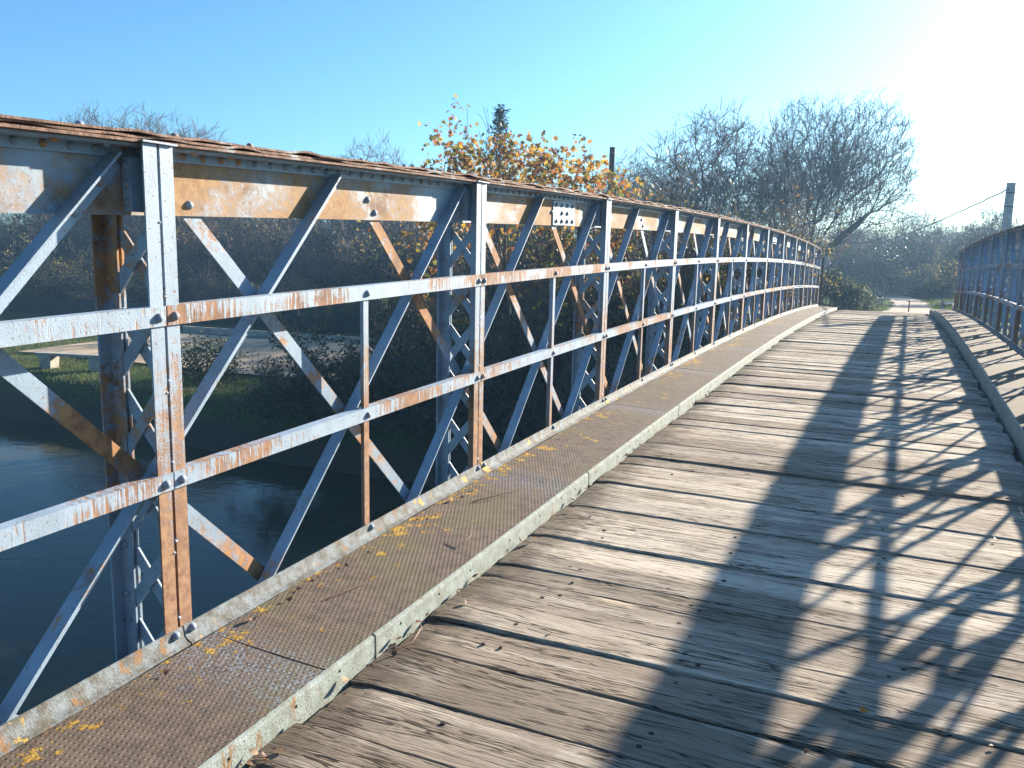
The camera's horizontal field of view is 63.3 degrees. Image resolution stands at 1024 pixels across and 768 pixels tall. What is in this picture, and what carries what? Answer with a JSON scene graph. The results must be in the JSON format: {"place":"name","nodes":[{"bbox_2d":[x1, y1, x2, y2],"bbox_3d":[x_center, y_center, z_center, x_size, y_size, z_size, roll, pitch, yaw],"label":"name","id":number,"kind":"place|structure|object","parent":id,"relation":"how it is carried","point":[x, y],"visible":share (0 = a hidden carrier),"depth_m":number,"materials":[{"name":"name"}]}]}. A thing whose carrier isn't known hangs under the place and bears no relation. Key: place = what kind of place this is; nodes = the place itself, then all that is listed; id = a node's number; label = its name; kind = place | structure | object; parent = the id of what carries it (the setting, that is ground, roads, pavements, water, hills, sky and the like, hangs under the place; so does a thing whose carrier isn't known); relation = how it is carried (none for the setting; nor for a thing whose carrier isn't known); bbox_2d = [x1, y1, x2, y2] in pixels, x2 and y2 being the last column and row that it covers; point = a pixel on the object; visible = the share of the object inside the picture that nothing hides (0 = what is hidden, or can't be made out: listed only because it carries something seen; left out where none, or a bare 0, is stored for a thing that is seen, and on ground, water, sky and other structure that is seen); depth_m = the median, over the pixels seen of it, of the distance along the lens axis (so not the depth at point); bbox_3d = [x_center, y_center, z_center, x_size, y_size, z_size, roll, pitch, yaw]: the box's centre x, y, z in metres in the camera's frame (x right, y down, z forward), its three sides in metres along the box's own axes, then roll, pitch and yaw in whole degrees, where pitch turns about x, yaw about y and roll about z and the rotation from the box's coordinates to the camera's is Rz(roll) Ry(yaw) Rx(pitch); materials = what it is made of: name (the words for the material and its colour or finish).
{"place":"outdoors","nodes":[
{"label":"outdoors","id":0,"kind":"place"},
{"bbox_2d":[0,313,398,419],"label":"lawn grass","id":1,"kind":"structure","parent":0,"point":[78,366],"depth_m":29.69,"materials":[{"name":"plant"}]},
{"bbox_2d":[21,332,397,379],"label":"pavement","id":2,"kind":"structure","parent":0,"point":[261,347],"depth_m":36.10,"materials":[{"name":"concrete"}]},
{"bbox_2d":[0,418,456,757],"bbox_3d":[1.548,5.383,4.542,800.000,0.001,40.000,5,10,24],"label":"water","id":3,"kind":"structure","parent":0,"point":[248,508],"depth_m":17.38,"materials":[{"name":"blue liquid"}]},
{"bbox_2d":[0,223,1020,485],"bbox_3d":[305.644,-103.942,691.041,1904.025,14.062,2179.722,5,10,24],"label":"ground","id":4,"kind":"structure","parent":0,"point":[404,457],"depth_m":24.89,"materials":[{"name":"plant"}]},
{"bbox_2d":[0,213,30,277],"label":"shrub","id":5,"kind":"object","parent":4,"relation":"on","point":[3,255],"visible":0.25,"depth_m":69.69,"materials":[{"name":"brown plant"}]},
{"bbox_2d":[0,213,78,263],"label":"shrub","id":6,"kind":"object","parent":4,"relation":"on","point":[14,220],"visible":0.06,"depth_m":70.71,"materials":[{"name":"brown plant"}]},
{"bbox_2d":[0,232,82,305],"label":"shrub","id":7,"kind":"object","parent":4,"relation":"on","point":[40,292],"visible":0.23,"depth_m":53.93,"materials":[{"name":"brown plant"}]},
{"bbox_2d":[0,213,130,285],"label":"shrub","id":8,"kind":"object","parent":4,"relation":"on","point":[19,249],"visible":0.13,"depth_m":64.06,"materials":[{"name":"brown plant"}]},
{"bbox_2d":[34,351,98,371],"bbox_3d":[-16.237,-0.812,30.682,2.750,0.650,0.520,3,9,10],"label":"concrete bench","id":9,"kind":"object","parent":4,"relation":"on","point":[49,359],"visible":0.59,"depth_m":30.57,"materials":[{"name":"concrete"}]},
{"bbox_2d":[17,213,131,270],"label":"shrub","id":10,"kind":"object","parent":4,"relation":"on","point":[32,228],"visible":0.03,"depth_m":66.18,"materials":[{"name":"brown plant"}]},
{"bbox_2d":[32,237,124,299],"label":"shrub","id":11,"kind":"object","parent":4,"relation":"on","point":[54,291],"visible":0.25,"depth_m":52.87,"materials":[{"name":"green plant"}]},
{"bbox_2d":[23,213,144,286],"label":"shrub","id":12,"kind":"object","parent":4,"relation":"on","point":[62,248],"visible":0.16,"depth_m":62.81,"materials":[{"name":"brown plant"}]},
{"bbox_2d":[34,98,135,238],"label":"bare tree","id":13,"kind":"object","parent":4,"relation":"on","point":[91,118],"visible":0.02,"depth_m":65.97,"materials":[{"name":"grey plant"}]},
{"bbox_2d":[32,240,146,309],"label":"shrub","id":14,"kind":"object","parent":4,"relation":"on","point":[67,275],"visible":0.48,"depth_m":51.12,"materials":[{"name":"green plant"}]},
{"bbox_2d":[57,214,144,280],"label":"shrub","id":15,"kind":"object","parent":4,"relation":"on","point":[82,240],"visible":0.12,"depth_m":61.13,"materials":[{"name":"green plant"}]},
{"bbox_2d":[87,101,189,289],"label":"bare tree","id":16,"kind":"object","parent":4,"relation":"on","point":[147,124],"visible":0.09,"depth_m":65.36,"materials":[{"name":"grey plant"}]},
{"bbox_2d":[124,250,204,302],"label":"shrub","id":17,"kind":"object","parent":4,"relation":"on","point":[144,298],"visible":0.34,"depth_m":51.57,"materials":[{"name":"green plant"}]},
{"bbox_2d":[122,107,227,264],"bbox_3d":[-27.325,-14.475,65.940,10.627,14.822,10.314,2,9,7],"label":"bare tree","id":18,"kind":"object","parent":4,"relation":"on","point":[157,127],"visible":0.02,"depth_m":64.40,"materials":[{"name":"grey plant"}]},
{"bbox_2d":[124,216,225,294],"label":"shrub","id":19,"kind":"object","parent":4,"relation":"on","point":[177,219],"visible":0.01,"depth_m":63.60,"materials":[{"name":"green plant"}]},
{"bbox_2d":[122,215,237,295],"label":"shrub","id":20,"kind":"object","parent":4,"relation":"on","point":[138,232],"visible":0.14,"depth_m":60.36,"materials":[{"name":"brown plant"}]},
{"bbox_2d":[155,114,242,245],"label":"bare tree","id":21,"kind":"object","parent":4,"relation":"on","point":[199,136],"visible":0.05,"depth_m":64.19,"materials":[{"name":"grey plant"}]},
{"bbox_2d":[144,217,272,295],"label":"shrub","id":22,"kind":"object","parent":4,"relation":"on","point":[236,254],"visible":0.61,"depth_m":58.69,"materials":[{"name":"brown plant"}]},
{"bbox_2d":[9,295,411,334],"bbox_3d":[-17.781,-3.737,45.763,27.495,1.450,0.060,5,10,20],"label":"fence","id":23,"kind":"object","parent":4,"relation":"on","point":[344,322],"visible":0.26,"depth_m":44.85,"materials":[{"name":"metal"}]},
{"bbox_2d":[181,329,249,383],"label":"shrub","id":24,"kind":"object","parent":4,"relation":"on","point":[191,351],"visible":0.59,"depth_m":29.06,"materials":[{"name":"green plant"}]},
{"bbox_2d":[179,257,261,301],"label":"shrub","id":25,"kind":"object","parent":4,"relation":"on","point":[214,293],"visible":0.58,"depth_m":49.28,"materials":[{"name":"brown plant"}]},
{"bbox_2d":[176,217,285,294],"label":"shrub","id":26,"kind":"object","parent":4,"relation":"on","point":[193,237],"visible":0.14,"depth_m":62.84,"materials":[{"name":"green plant"}]},
{"bbox_2d":[213,217,328,292],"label":"shrub","id":27,"kind":"object","parent":4,"relation":"on","point":[264,270],"visible":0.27,"depth_m":60.42,"materials":[{"name":"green plant"}]},
{"bbox_2d":[233,265,312,310],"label":"shrub","id":28,"kind":"object","parent":4,"relation":"on","point":[288,289],"visible":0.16,"depth_m":48.43,"materials":[{"name":"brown plant"}]},
{"bbox_2d":[209,350,382,432],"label":"shrub","id":29,"kind":"object","parent":4,"relation":"on","point":[270,377],"visible":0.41,"depth_m":22.85,"materials":[{"name":"green plant"}]},
{"bbox_2d":[237,217,367,290],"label":"shrub","id":30,"kind":"object","parent":4,"relation":"on","point":[282,238],"visible":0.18,"depth_m":60.40,"materials":[{"name":"brown plant"}]},
{"bbox_2d":[260,218,347,249],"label":"bare tree","id":31,"kind":"object","parent":4,"relation":"on","point":[284,222],"visible":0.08,"depth_m":71.44,"materials":[{"name":"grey plant"}]},
{"bbox_2d":[182,326,427,342],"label":"wall","id":32,"kind":"structure","parent":4,"relation":"on","point":[224,331],"depth_m":40.80,"materials":[{"name":"concrete"}]},
{"bbox_2d":[240,301,406,425],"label":"shrub","id":33,"kind":"object","parent":4,"relation":"on","point":[350,348],"visible":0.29,"depth_m":22.95,"materials":[{"name":"green plant"}]},
{"bbox_2d":[259,219,418,303],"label":"shrub","id":34,"kind":"object","parent":4,"relation":"on","point":[324,285],"visible":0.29,"depth_m":55.95,"materials":[{"name":"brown plant"}]},
{"bbox_2d":[286,219,407,290],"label":"shrub","id":35,"kind":"object","parent":4,"relation":"on","point":[320,228],"visible":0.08,"depth_m":58.77,"materials":[{"name":"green plant"}]},
{"bbox_2d":[259,346,435,437],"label":"shrub","id":36,"kind":"object","parent":4,"relation":"on","point":[345,391],"visible":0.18,"depth_m":22.08,"materials":[{"name":"green plant"}]},
{"bbox_2d":[300,219,431,304],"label":"shrub","id":37,"kind":"object","parent":4,"relation":"on","point":[322,240],"visible":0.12,"depth_m":55.49,"materials":[{"name":"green plant"}]},
{"bbox_2d":[280,219,463,309],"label":"shrub","id":38,"kind":"object","parent":4,"relation":"on","point":[356,277],"visible":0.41,"depth_m":52.73,"materials":[{"name":"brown plant"}]},
{"bbox_2d":[326,130,434,252],"bbox_3d":[-9.814,-12.276,60.619,8.683,12.478,8.947,-4,11,-30],"label":"bare tree","id":39,"kind":"object","parent":4,"relation":"on","point":[382,160],"visible":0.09,"depth_m":59.31,"materials":[{"name":"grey plant"}]},
{"bbox_2d":[300,353,465,436],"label":"shrub","id":40,"kind":"object","parent":4,"relation":"on","point":[373,399],"visible":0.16,"depth_m":22.12,"materials":[{"name":"green plant"}]},
{"bbox_2d":[322,296,468,380],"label":"shrub","id":41,"kind":"object","parent":4,"relation":"on","point":[372,344],"visible":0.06,"depth_m":25.67,"materials":[{"name":"green plant"}]},
{"bbox_2d":[341,220,491,311],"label":"shrub","id":42,"kind":"object","parent":4,"relation":"on","point":[372,251],"visible":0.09,"depth_m":50.96,"materials":[{"name":"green plant"}]},
{"bbox_2d":[0,304,836,767],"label":"steel walkway","id":43,"kind":"structure","parent":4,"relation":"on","point":[234,692],"depth_m":3.32,"materials":[{"name":"paint"}]},
{"bbox_2d":[359,309,506,425],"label":"shrub","id":44,"kind":"object","parent":4,"relation":"on","point":[412,385],"visible":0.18,"depth_m":22.27,"materials":[{"name":"green plant"}]},
{"bbox_2d":[349,221,535,302],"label":"shrub","id":45,"kind":"object","parent":4,"relation":"on","point":[415,260],"visible":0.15,"depth_m":52.14,"materials":[{"name":"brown plant"}]},
{"bbox_2d":[369,255,527,378],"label":"shrub","id":46,"kind":"object","parent":4,"relation":"on","point":[411,341],"visible":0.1,"depth_m":24.69,"materials":[{"name":"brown plant"}]},
{"bbox_2d":[375,367,539,453],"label":"shrub","id":47,"kind":"object","parent":4,"relation":"on","point":[459,419],"visible":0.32,"depth_m":20.57,"materials":[{"name":"green plant"}]},
{"bbox_2d":[355,348,565,440],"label":"shrub","id":48,"kind":"object","parent":4,"relation":"on","point":[487,386],"visible":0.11,"depth_m":21.95,"materials":[{"name":"green plant"}]},
{"bbox_2d":[395,221,525,312],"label":"shrub","id":49,"kind":"object","parent":4,"relation":"on","point":[431,260],"visible":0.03,"depth_m":50.26,"materials":[{"name":"green plant"}]},
{"bbox_2d":[436,224,545,313],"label":"shrub","id":50,"kind":"object","parent":4,"relation":"on","point":[534,228],"visible":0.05,"depth_m":49.18,"materials":[{"name":"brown plant"}]},
{"bbox_2d":[394,284,592,392],"bbox_3d":[-0.797,-1.046,24.554,6.061,3.979,5.336,-2,10,-18],"label":"shrub","id":51,"kind":"object","parent":4,"relation":"on","point":[452,342],"visible":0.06,"depth_m":23.11,"materials":[{"name":"green plant"}]},
{"bbox_2d":[455,104,540,344],"bbox_3d":[-0.562,-5.733,32.962,3.782,10.386,3.868,5,10,24],"label":"conifer tree","id":52,"kind":"object","parent":4,"relation":"on","point":[500,116],"visible":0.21,"depth_m":32.36,"materials":[{"name":"green plant"}]},
{"bbox_2d":[367,94,653,396],"bbox_3d":[0.098,-3.298,21.854,7.371,8.500,6.150,4,10,18],"label":"autumn tree","id":53,"kind":"object","parent":4,"relation":"on","point":[546,160],"visible":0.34,"depth_m":21.60,"materials":[{"name":"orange plant"}]},
{"bbox_2d":[399,228,633,384],"bbox_3d":[0.276,-1.783,23.514,6.768,5.318,6.750,-1,10,-16],"label":"shrub","id":54,"kind":"object","parent":4,"relation":"on","point":[512,331],"visible":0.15,"depth_m":22.07,"materials":[{"name":"green plant"}]},
{"bbox_2d":[454,307,605,435],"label":"shrub","id":55,"kind":"object","parent":4,"relation":"on","point":[521,375],"visible":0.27,"depth_m":20.60,"materials":[{"name":"green plant"}]},
{"bbox_2d":[486,225,615,311],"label":"shrub","id":56,"kind":"object","parent":4,"relation":"on","point":[542,238],"visible":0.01,"depth_m":48.09,"materials":[{"name":"green plant"}]},
{"bbox_2d":[487,369,626,448],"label":"shrub","id":57,"kind":"object","parent":4,"relation":"on","point":[543,409],"visible":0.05,"depth_m":19.83,"materials":[{"name":"green plant"}]},
{"bbox_2d":[465,335,663,440],"bbox_3d":[1.677,0.170,20.589,5.847,2.868,5.117,2,9,2],"label":"shrub","id":58,"kind":"object","parent":4,"relation":"on","point":[567,384],"visible":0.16,"depth_m":19.65,"materials":[{"name":"green plant"}]},
{"bbox_2d":[501,159,658,297],"bbox_3d":[4.168,-9.004,50.825,11.672,10.154,9.479,-5,11,-33],"label":"shrub","id":59,"kind":"object","parent":4,"relation":"on","point":[562,234],"visible":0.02,"depth_m":49.26,"materials":[{"name":"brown plant"}]},
{"bbox_2d":[513,282,654,367],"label":"shrub","id":60,"kind":"object","parent":4,"relation":"on","point":[623,338],"visible":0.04,"depth_m":22.91,"materials":[{"name":"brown plant"}]},
{"bbox_2d":[531,254,658,363],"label":"shrub","id":61,"kind":"object","parent":4,"relation":"on","point":[620,337],"visible":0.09,"depth_m":22.58,"materials":[{"name":"green plant"}]},
{"bbox_2d":[608,147,614,262],"bbox_3d":[3.587,-4.445,31.074,0.247,8.556,0.260,5,10,24],"label":"wooden pole","id":62,"kind":"object","parent":4,"relation":"on","point":[612,160],"visible":0.21,"depth_m":30.41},
{"bbox_2d":[553,332,672,418],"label":"shrub","id":63,"kind":"object","parent":4,"relation":"on","point":[626,377],"visible":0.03,"depth_m":18.68,"materials":[{"name":"green plant"}]},
{"bbox_2d":[494,186,761,366],"bbox_3d":[3.119,-2.958,22.785,7.201,4.728,6.340,2,9,8],"label":"shrub","id":64,"kind":"object","parent":4,"relation":"on","point":[676,330],"visible":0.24,"depth_m":21.14,"materials":[{"name":"green plant"}]},
{"bbox_2d":[576,142,690,245],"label":"bare tree","id":65,"kind":"object","parent":4,"relation":"on","point":[635,152],"visible":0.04,"depth_m":51.54,"materials":[{"name":"grey plant"}]},
{"bbox_2d":[592,179,731,322],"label":"shrub","id":66,"kind":"object","parent":4,"relation":"on","point":[692,182],"visible":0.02,"depth_m":25.59,"materials":[{"name":"brown plant"}]},
{"bbox_2d":[573,130,757,259],"bbox_3d":[8.768,-8.422,45.911,9.532,11.079,9.251,7,11,33],"label":"bare tree","id":67,"kind":"object","parent":4,"relation":"on","point":[663,171],"visible":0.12,"depth_m":45.10,"materials":[{"name":"grey plant"}]},
{"bbox_2d":[563,162,793,340],"bbox_3d":[4.552,-3.542,23.093,6.256,4.928,6.273,2,9,7],"label":"shrub","id":68,"kind":"object","parent":4,"relation":"on","point":[737,216],"visible":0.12,"depth_m":22.05,"materials":[{"name":"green plant"}]},
{"bbox_2d":[574,151,828,340],"bbox_3d":[4.816,-3.525,21.337,5.470,4.867,6.735,7,11,33],"label":"shrub","id":69,"kind":"object","parent":4,"relation":"on","point":[690,282],"visible":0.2,"depth_m":20.57,"materials":[{"name":"green plant"}]},
{"bbox_2d":[627,96,807,238],"bbox_3d":[9.345,-7.829,38.701,8.198,10.912,7.606,-5,11,-32],"label":"bare tree","id":70,"kind":"object","parent":4,"relation":"on","point":[725,143],"visible":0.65,"depth_m":37.82,"materials":[{"name":"grey plant"}]},
{"bbox_2d":[679,175,853,301],"bbox_3d":[8.626,-4.712,28.051,5.736,4.829,4.658,-6,12,-40],"label":"shrub","id":71,"kind":"object","parent":4,"relation":"on","point":[800,225],"visible":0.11,"depth_m":28.24,"materials":[{"name":"grey plant"}]},
{"bbox_2d":[719,124,835,248],"bbox_3d":[13.886,-8.765,44.220,6.764,10.021,7.092,7,11,30],"label":"bare tree","id":72,"kind":"object","parent":4,"relation":"on","point":[781,217],"visible":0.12,"depth_m":43.69,"materials":[{"name":"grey plant"}]},
{"bbox_2d":[769,217,849,305],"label":"shrub","id":73,"kind":"object","parent":4,"relation":"on","point":[828,280],"visible":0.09,"depth_m":27.40,"materials":[{"name":"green plant"}]},
{"bbox_2d":[779,218,849,286],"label":"shrub","id":74,"kind":"object","parent":4,"relation":"on","point":[838,255],"visible":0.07,"depth_m":55.77,"materials":[{"name":"grey plant"}]},
{"bbox_2d":[818,256,829,305],"bbox_3d":[10.056,-3.032,27.017,0.400,2.260,0.076,5,10,24],"label":"road sign","id":75,"kind":"object","parent":4,"relation":"on","point":[825,261],"visible":0.6,"depth_m":26.89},
{"bbox_2d":[804,267,848,309],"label":"shrub","id":76,"kind":"object","parent":4,"relation":"on","point":[826,294],"visible":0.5,"depth_m":28.07,"materials":[{"name":"green plant"}]},
{"bbox_2d":[747,84,928,259],"bbox_3d":[14.870,-8.515,38.523,8.552,10.241,6.884,5,10,24],"label":"bare tree","id":77,"kind":"object","parent":4,"relation":"on","point":[833,172],"visible":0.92,"depth_m":37.57,"materials":[{"name":"grey plant"}]},
{"bbox_2d":[813,226,871,285],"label":"shrub","id":78,"kind":"object","parent":4,"relation":"on","point":[840,266],"visible":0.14,"depth_m":56.74,"materials":[{"name":"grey plant"}]},
{"bbox_2d":[812,223,875,252],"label":"bare tree","id":79,"kind":"object","parent":4,"relation":"on","point":[849,236],"visible":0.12,"depth_m":78.46,"materials":[{"name":"grey plant"}]},
{"bbox_2d":[830,276,885,310],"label":"shrub","id":80,"kind":"object","parent":4,"relation":"on","point":[855,297],"visible":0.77,"depth_m":28.00,"materials":[{"name":"green plant"}]},
{"bbox_2d":[827,233,891,290],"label":"shrub","id":81,"kind":"object","parent":4,"relation":"on","point":[861,250],"visible":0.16,"depth_m":56.83,"materials":[{"name":"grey plant"}]},
{"bbox_2d":[834,222,888,255],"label":"bare tree","id":82,"kind":"object","parent":4,"relation":"on","point":[861,234],"visible":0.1,"depth_m":79.99,"materials":[{"name":"grey plant"}]},
{"bbox_2d":[838,229,904,289],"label":"shrub","id":83,"kind":"object","parent":4,"relation":"on","point":[865,252],"visible":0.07,"depth_m":57.17,"materials":[{"name":"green plant"}]},
{"bbox_2d":[834,228,947,294],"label":"shrub","id":84,"kind":"object","parent":4,"relation":"on","point":[866,276],"visible":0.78,"depth_m":53.99,"materials":[{"name":"green plant"}]},
{"bbox_2d":[858,219,945,293],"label":"shrub","id":85,"kind":"object","parent":4,"relation":"on","point":[920,259],"visible":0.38,"depth_m":54.77,"materials":[{"name":"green plant"}]},
{"bbox_2d":[868,204,957,253],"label":"bare tree","id":86,"kind":"object","parent":4,"relation":"on","point":[911,220],"visible":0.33,"depth_m":68.36,"materials":[{"name":"grey plant"}]},
{"bbox_2d":[862,220,964,294],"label":"shrub","id":87,"kind":"object","parent":4,"relation":"on","point":[933,256],"visible":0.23,"depth_m":55.07,"materials":[{"name":"plant"}]},
{"bbox_2d":[885,246,960,297],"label":"shrub","id":88,"kind":"object","parent":4,"relation":"on","point":[930,284],"visible":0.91,"depth_m":50.95,"materials":[{"name":"green plant"}]},
{"bbox_2d":[896,216,952,292],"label":"shrub","id":89,"kind":"object","parent":4,"relation":"on","point":[918,241],"visible":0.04,"depth_m":61.62,"materials":[{"name":"plant"}]},
{"bbox_2d":[895,229,966,293],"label":"shrub","id":90,"kind":"object","parent":4,"relation":"on","point":[934,253],"visible":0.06,"depth_m":57.34,"materials":[{"name":"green plant"}]},
{"bbox_2d":[900,220,968,251],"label":"bare tree","id":91,"kind":"object","parent":4,"relation":"on","point":[936,235],"visible":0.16,"depth_m":64.89,"materials":[{"name":"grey plant"}]},
{"bbox_2d":[914,222,993,293],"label":"shrub","id":92,"kind":"object","parent":4,"relation":"on","point":[951,267],"visible":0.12,"depth_m":55.00,"materials":[{"name":"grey plant"}]},
{"bbox_2d":[929,308,1023,465],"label":"steel walkway","id":93,"kind":"structure","parent":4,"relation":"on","point":[993,358],"depth_m":10.09,"materials":[{"name":"paint"}]},
{"bbox_2d":[950,199,1023,271],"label":"bare tree","id":94,"kind":"object","parent":4,"relation":"on","point":[992,230],"visible":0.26,"depth_m":44.45,"materials":[{"name":"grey plant"}]},
{"bbox_2d":[992,182,1015,325],"bbox_3d":[13.733,-1.055,23.725,0.300,9.160,0.240,5,10,24],"label":"concrete pole","id":95,"kind":"object","parent":4,"relation":"on","point":[1008,206],"visible":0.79,"depth_m":23.04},
{"bbox_2d":[848,188,1008,247],"bbox_3d":[23.485,-9.579,53.924,0.060,1.184,65.452,4,10,17],"label":"overhead cable","id":96,"kind":"object","parent":95,"relation":"attached to","point":[946,217],"visible":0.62,"depth_m":30.14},
{"bbox_2d":[0,0,1023,242],"label":"sky","id":97,"kind":"structure","parent":0,"point":[316,76],"materials":[{"name":"blue"}]},
{"bbox_2d":[758,292,1020,323],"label":"verge grass","id":98,"kind":"structure","parent":0,"point":[885,306],"depth_m":42.42,"materials":[{"name":"plant"}]},
{"bbox_2d":[873,291,932,314],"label":"path","id":99,"kind":"structure","parent":0,"point":[900,303],"depth_m":41.24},
{"bbox_3d":[11.730,0.505,26.733,5.400,5.440,1.100,5,10,24],"label":"abutment","id":100,"kind":"object","parent":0,"visible":0},
{"bbox_2d":[0,114,821,742],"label":"bridge truss","id":101,"kind":"object","parent":100,"relation":"on","point":[66,174],"visible":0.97,"depth_m":3.39,"materials":[{"name":"metal"}]},
{"bbox_2d":[247,310,1023,767],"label":"plank deck","id":102,"kind":"structure","parent":100,"relation":"on","point":[901,618],"depth_m":3.60,"materials":[{"name":"wood"}]},
{"bbox_2d":[954,224,1023,349],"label":"bridge truss","id":103,"kind":"object","parent":100,"relation":"on","point":[975,283],"visible":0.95,"depth_m":15.43,"materials":[{"name":"metal"}]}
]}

